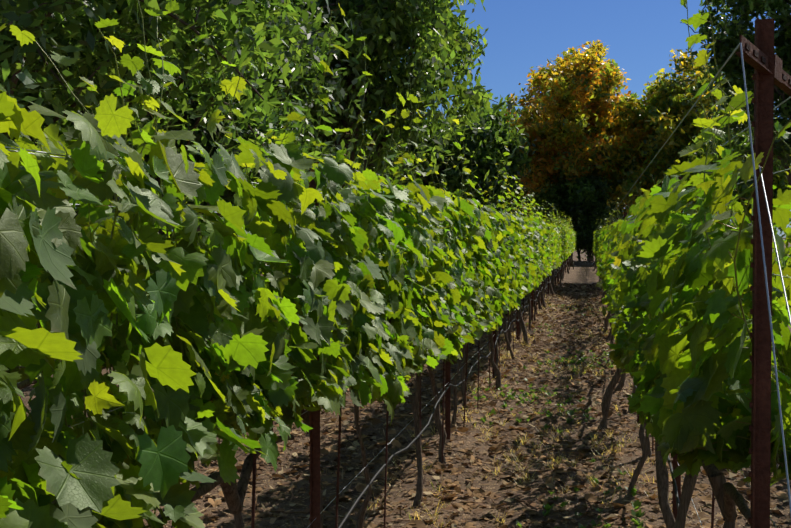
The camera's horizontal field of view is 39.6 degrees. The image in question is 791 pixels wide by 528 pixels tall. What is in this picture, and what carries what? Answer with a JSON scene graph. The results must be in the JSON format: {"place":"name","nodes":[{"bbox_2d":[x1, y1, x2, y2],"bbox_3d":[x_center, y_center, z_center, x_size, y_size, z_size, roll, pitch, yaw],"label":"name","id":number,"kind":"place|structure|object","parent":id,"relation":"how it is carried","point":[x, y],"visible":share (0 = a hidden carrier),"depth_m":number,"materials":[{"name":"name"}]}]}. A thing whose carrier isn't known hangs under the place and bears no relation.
{"place":"outdoors","nodes":[
{"label":"outdoors","id":0,"kind":"place"},
{"bbox_2d":[5,146,549,527],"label":"vine wires","id":1,"kind":"object","parent":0,"point":[152,273],"visible":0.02,"depth_m":2.58,"materials":[{"name":"grey metal"}]},
{"bbox_2d":[12,238,790,527],"bbox_3d":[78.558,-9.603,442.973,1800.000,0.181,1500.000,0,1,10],"label":"soil","id":2,"kind":"structure","parent":0,"point":[582,272],"depth_m":8.49,"materials":[{"name":"brown soil"}]},
{"bbox_2d":[17,322,303,466],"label":"branches","id":3,"kind":"object","parent":2,"relation":"on","point":[23,384],"depth_m":5.50,"materials":[{"name":"plant"}]},
{"bbox_2d":[0,0,337,325],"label":"tree","id":4,"kind":"object","parent":2,"relation":"on","point":[71,28],"depth_m":12.29,"materials":[{"name":"green plant"}]},
{"bbox_2d":[46,0,372,243],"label":"hedge tree","id":5,"kind":"object","parent":2,"relation":"on","point":[314,51],"depth_m":21.24,"materials":[{"name":"green plant"}]},
{"bbox_2d":[165,0,335,237],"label":"tree","id":6,"kind":"object","parent":2,"relation":"on","point":[318,8],"visible":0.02,"depth_m":28.57,"materials":[{"name":"green plant"}]},
{"bbox_2d":[170,0,516,209],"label":"tree","id":7,"kind":"object","parent":2,"relation":"on","point":[387,39],"depth_m":37.88,"materials":[{"name":"green plant"}]},
{"bbox_2d":[314,122,410,201],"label":"tree","id":8,"kind":"object","parent":2,"relation":"on","point":[404,175],"depth_m":63.40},
{"bbox_2d":[157,253,573,527],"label":"vine trunks","id":9,"kind":"object","parent":2,"relation":"on","point":[234,494],"visible":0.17,"depth_m":7.24,"materials":[{"name":"brown plant"}]},
{"bbox_2d":[35,0,571,527],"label":"vine shoots","id":10,"kind":"object","parent":9,"relation":"attached to","point":[87,414],"visible":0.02,"depth_m":3.28,"materials":[{"name":"green plant"}]},
{"bbox_2d":[0,0,498,527],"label":"vine leaves","id":11,"kind":"object","parent":10,"relation":"attached to","point":[68,284],"visible":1,"depth_m":2.69,"materials":[{"name":"green plant"}]},
{"bbox_2d":[451,137,544,333],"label":"vine leaves","id":12,"kind":"object","parent":10,"relation":"attached to","point":[516,276],"visible":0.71,"depth_m":12.94,"materials":[{"name":"green plant"}]},
{"bbox_2d":[520,189,577,281],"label":"vine leaves","id":13,"kind":"object","parent":10,"relation":"attached to","point":[558,245],"visible":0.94,"depth_m":27.27,"materials":[{"name":"green plant"}]},
{"bbox_2d":[251,162,572,527],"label":"vine stakes","id":14,"kind":"object","parent":2,"relation":"on","point":[314,467],"visible":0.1,"depth_m":4.83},
{"bbox_2d":[368,91,539,221],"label":"tree","id":15,"kind":"object","parent":2,"relation":"on","point":[512,164],"depth_m":65.86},
{"bbox_2d":[143,279,790,527],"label":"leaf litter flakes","id":16,"kind":"object","parent":2,"relation":"on","point":[479,492],"visible":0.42,"depth_m":9.03,"materials":[{"name":"brown plant"}]},
{"bbox_2d":[438,79,540,215],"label":"tree","id":17,"kind":"object","parent":2,"relation":"on","point":[472,88],"depth_m":89.48,"materials":[{"name":"green plant"}]},
{"bbox_2d":[338,259,678,527],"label":"drip irrigation tubes","id":18,"kind":"object","parent":2,"relation":"on","point":[343,521],"visible":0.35,"depth_m":6.20},
{"bbox_2d":[283,298,749,527],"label":"pruned cane pieces","id":19,"kind":"object","parent":2,"relation":"on","point":[488,431],"visible":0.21,"depth_m":8.98,"materials":[{"name":"brown wood"}]},
{"bbox_2d":[367,295,749,527],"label":"fallen leaves","id":20,"kind":"object","parent":2,"relation":"on","point":[635,505],"visible":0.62,"depth_m":10.23,"materials":[{"name":"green plant"}]},
{"bbox_2d":[517,167,627,261],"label":"tree","id":21,"kind":"object","parent":2,"relation":"on","point":[585,192],"depth_m":73.41,"materials":[{"name":"green plant"}]},
{"bbox_2d":[505,40,657,260],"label":"autumn tree","id":22,"kind":"object","parent":2,"relation":"on","point":[589,70],"depth_m":74.09,"materials":[{"name":"yellow plant"}]},
{"bbox_2d":[546,204,627,261],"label":"tree","id":23,"kind":"object","parent":2,"relation":"on","point":[585,228],"depth_m":72.94,"materials":[{"name":"green plant"}]},
{"bbox_2d":[576,49,738,220],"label":"tree","id":24,"kind":"object","parent":2,"relation":"on","point":[669,94],"depth_m":72.78,"materials":[{"name":"green plant"}]},
{"bbox_2d":[601,177,714,527],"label":"vine trunks","id":25,"kind":"object","parent":2,"relation":"on","point":[678,483],"visible":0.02,"depth_m":5.94,"materials":[{"name":"brown wood"}]},
{"bbox_2d":[593,262,750,527],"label":"grapevine trunks","id":26,"kind":"object","parent":2,"relation":"on","point":[728,495],"visible":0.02,"depth_m":5.79,"materials":[{"name":"brown plant"}]},
{"bbox_2d":[596,181,645,330],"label":"vine row leaves","id":27,"kind":"object","parent":26,"relation":"on","point":[609,255],"visible":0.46,"depth_m":12.13,"materials":[{"name":"green plant"}]},
{"bbox_2d":[596,0,790,467],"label":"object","id":28,"kind":"object","parent":26,"relation":"attached to","point":[778,456],"visible":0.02,"depth_m":3.14,"materials":[{"name":"green plant"}]},
{"bbox_2d":[592,198,618,276],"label":"vine row leaves","id":29,"kind":"object","parent":28,"relation":"attached to","point":[597,247],"visible":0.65,"depth_m":27.70,"materials":[{"name":"green plant"}]},
{"bbox_2d":[606,0,790,485],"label":"vine row leaves","id":30,"kind":"object","parent":28,"relation":"attached to","point":[689,373],"visible":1,"depth_m":3.07,"materials":[{"name":"green plant"}]},
{"bbox_2d":[674,0,790,185],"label":"tree","id":31,"kind":"object","parent":2,"relation":"on","point":[781,17],"depth_m":46.17,"materials":[{"name":"green plant"}]},
{"bbox_2d":[674,114,790,233],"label":"tree","id":32,"kind":"object","parent":2,"relation":"on","point":[780,180],"depth_m":66.84,"materials":[{"name":"green plant"}]},
{"bbox_2d":[735,18,790,527],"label":"trellis post","id":33,"kind":"object","parent":2,"relation":"on","point":[762,59],"visible":0.94,"depth_m":2.58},
{"bbox_2d":[608,43,790,516],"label":"end post tie wires","id":34,"kind":"object","parent":33,"relation":"attached to","point":[771,329],"visible":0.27,"depth_m":2.19,"materials":[{"name":"silver metal"}]},
{"bbox_2d":[677,168,790,527],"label":"vine row wires","id":35,"kind":"object","parent":33,"relation":"attached to","point":[749,360],"visible":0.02,"depth_m":3.17,"materials":[{"name":"grey metal"}]},
{"bbox_3d":[3.892,-0.209,37.713,0.185,2.151,70.133,0,1,10],"label":"vine row","id":36,"kind":"object","parent":2,"relation":"on","visible":0},
{"bbox_2d":[4,84,484,382],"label":"vine leaves","id":37,"kind":"object","parent":36,"relation":"attached to","point":[23,376],"depth_m":6.67,"materials":[{"name":"green plant"}]},
{"bbox_2d":[6,77,482,371],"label":"vine row shoots","id":38,"kind":"object","parent":36,"relation":"attached to","point":[180,216],"depth_m":7.17,"materials":[{"name":"green plant"}]},
{"bbox_3d":[8.684,-0.185,36.766,0.186,2.150,70.186,0,1,10],"label":"vine row","id":39,"kind":"object","parent":2,"relation":"on","visible":0},
{"bbox_2d":[628,171,790,307],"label":"vine leaves","id":40,"kind":"object","parent":39,"relation":"on","point":[786,260],"visible":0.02,"depth_m":11.37,"materials":[{"name":"green plant"}]},
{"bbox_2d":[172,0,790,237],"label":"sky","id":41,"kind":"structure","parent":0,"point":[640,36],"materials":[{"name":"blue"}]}
]}

